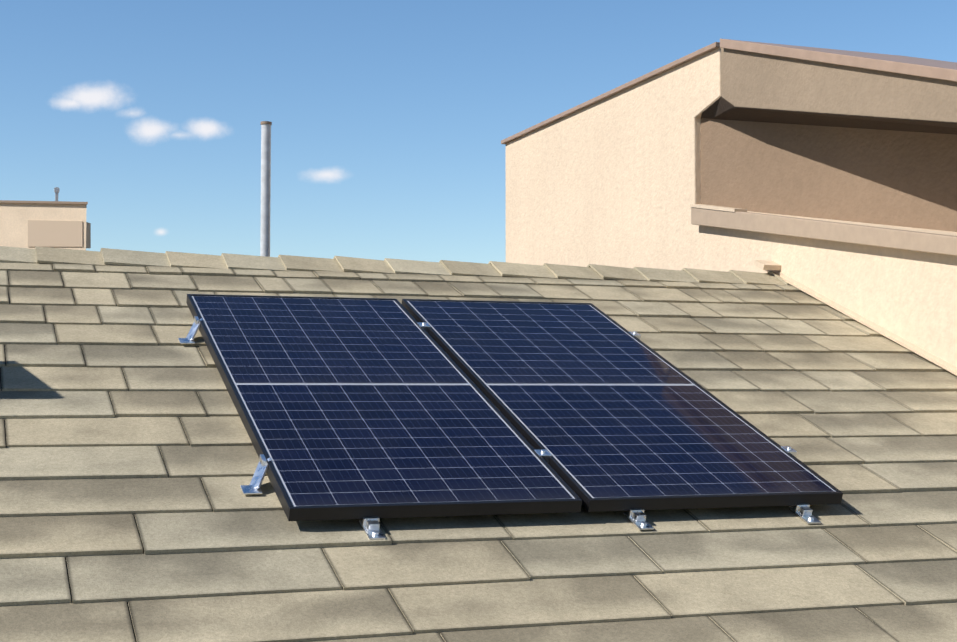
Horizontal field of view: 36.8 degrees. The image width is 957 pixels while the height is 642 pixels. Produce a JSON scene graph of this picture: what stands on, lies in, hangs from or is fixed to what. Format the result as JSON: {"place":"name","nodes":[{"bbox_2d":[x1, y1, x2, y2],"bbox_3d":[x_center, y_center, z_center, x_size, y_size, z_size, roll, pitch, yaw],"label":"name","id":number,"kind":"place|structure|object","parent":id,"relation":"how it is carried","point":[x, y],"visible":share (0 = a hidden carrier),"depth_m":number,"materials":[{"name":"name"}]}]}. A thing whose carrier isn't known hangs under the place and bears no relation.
{"place":"outdoors","nodes":[
{"label":"outdoors","id":0,"kind":"place"},
{"bbox_2d":[0,203,86,249],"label":"building","id":1,"kind":"structure","parent":0,"point":[15,218],"depth_m":33.29,"materials":[{"name":"paint"}]},
{"bbox_2d":[0,200,87,204],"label":"roof coping","id":2,"kind":"object","parent":1,"relation":"on","point":[43,202],"visible":0.2,"depth_m":33.17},
{"bbox_2d":[54,187,59,200],"bbox_3d":[-10.217,-2.818,34.835,0.120,0.842,0.100,1,-3,-20],"label":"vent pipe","id":3,"kind":"object","parent":1,"relation":"attached to","point":[56,190],"visible":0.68,"depth_m":34.81,"materials":[{"name":"grey metal"}]},
{"bbox_2d":[28,220,90,247],"bbox_3d":[-9.708,-2.008,33.309,1.383,0.644,0.400,-1,-3,12],"label":"rooftop box","id":4,"kind":"object","parent":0,"point":[43,233],"visible":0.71,"depth_m":33.12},
{"bbox_2d":[0,0,956,263],"label":"sky","id":5,"kind":"structure","parent":0,"point":[390,119],"materials":[{"name":"blue"}]},
{"label":"ground","id":6,"kind":"structure","parent":0,"visible":0},
{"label":"house","id":7,"kind":"structure","parent":6,"relation":"on"},
{"bbox_2d":[0,266,443,641],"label":"shingle gaps","id":8,"kind":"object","parent":7,"relation":"on","point":[113,410],"depth_m":3.79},
{"bbox_2d":[260,121,271,256],"bbox_3d":[-0.943,-0.148,6.356,0.049,1.473,0.049,1,-3,-20],"label":"vent pipe","id":9,"kind":"object","parent":8,"relation":"on","point":[265,185],"visible":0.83,"depth_m":6.36,"materials":[{"name":"grey metal"}]},
{"bbox_2d":[186,294,581,520],"bbox_3d":[-0.351,0.184,4.051,0.708,0.604,1.557,1,-3,-20],"label":"solar panel frame","id":10,"kind":"object","parent":8,"relation":"on","point":[343,512],"visible":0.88,"depth_m":3.38,"materials":[{"name":"black metal"}]},
{"bbox_2d":[191,296,574,506],"bbox_3d":[-0.349,0.173,4.048,0.686,0.568,1.526,1,-3,-20],"label":"solar panel","id":11,"kind":"object","parent":10,"relation":"in","point":[353,402],"visible":1,"depth_m":3.85,"materials":[{"name":"blue glass"}]},
{"bbox_2d":[0,246,789,284],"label":"ridge caps","id":12,"kind":"object","parent":8,"relation":"on","point":[102,257],"visible":0.77,"depth_m":5.47,"materials":[{"name":"concrete"}]},
{"bbox_2d":[0,262,956,641],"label":"roof shingles","id":13,"kind":"object","parent":8,"relation":"on","point":[862,416],"visible":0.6,"depth_m":3.41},
{"bbox_2d":[178,316,820,539],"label":"mounting brackets","id":14,"kind":"object","parent":8,"relation":"on","point":[373,530],"visible":0.94,"depth_m":3.46,"materials":[{"name":"silver metal"}]},
{"bbox_2d":[402,299,842,511],"bbox_3d":[0.334,0.197,4.300,0.708,0.604,1.557,1,-3,-20],"label":"solar panel frame","id":15,"kind":"object","parent":8,"relation":"on","point":[590,503],"visible":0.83,"depth_m":3.64,"materials":[{"name":"black metal"}]},
{"bbox_2d":[408,301,835,497],"bbox_3d":[0.335,0.185,4.296,0.686,0.568,1.526,1,-3,-20],"label":"solar panel","id":16,"kind":"object","parent":15,"relation":"in","point":[596,403],"visible":1,"depth_m":4.11,"materials":[{"name":"blue glass"}]},
{"bbox_2d":[506,48,956,366],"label":"parapet wall","id":17,"kind":"structure","parent":8,"relation":"on","point":[614,180],"depth_m":7.16,"materials":[{"name":"beige paint"}]},
{"bbox_2d":[501,39,956,143],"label":"parapet coping","id":18,"kind":"object","parent":17,"relation":"on","point":[928,68],"visible":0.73,"depth_m":6.03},
{"bbox_2d":[691,207,956,255],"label":"ledge","id":19,"kind":"object","parent":17,"relation":"attached to","point":[854,233],"visible":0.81,"depth_m":5.72,"materials":[{"name":"beige paint"}]},
{"bbox_2d":[690,204,746,211],"bbox_3d":[1.100,-0.519,6.612,0.065,0.088,0.412,1,-3,-20],"label":"ledge cap","id":20,"kind":"object","parent":19,"relation":"on","point":[721,208],"visible":0.93,"depth_m":6.56,"materials":[{"name":"beige paint"}]},
{"bbox_2d":[700,118,956,231],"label":"recessed wall","id":21,"kind":"structure","parent":17,"relation":"attached to","point":[894,178],"depth_m":6.13,"materials":[{"name":"beige paint"}]},
{"bbox_2d":[701,48,956,134],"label":"fascia","id":22,"kind":"structure","parent":17,"relation":"attached to","point":[759,87],"depth_m":5.80,"materials":[{"name":"beige paint"}]},
{"bbox_2d":[754,260,956,375],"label":"flashing","id":23,"kind":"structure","parent":8,"relation":"on","point":[769,265],"depth_m":5.58,"materials":[{"name":"paint"}]}
]}

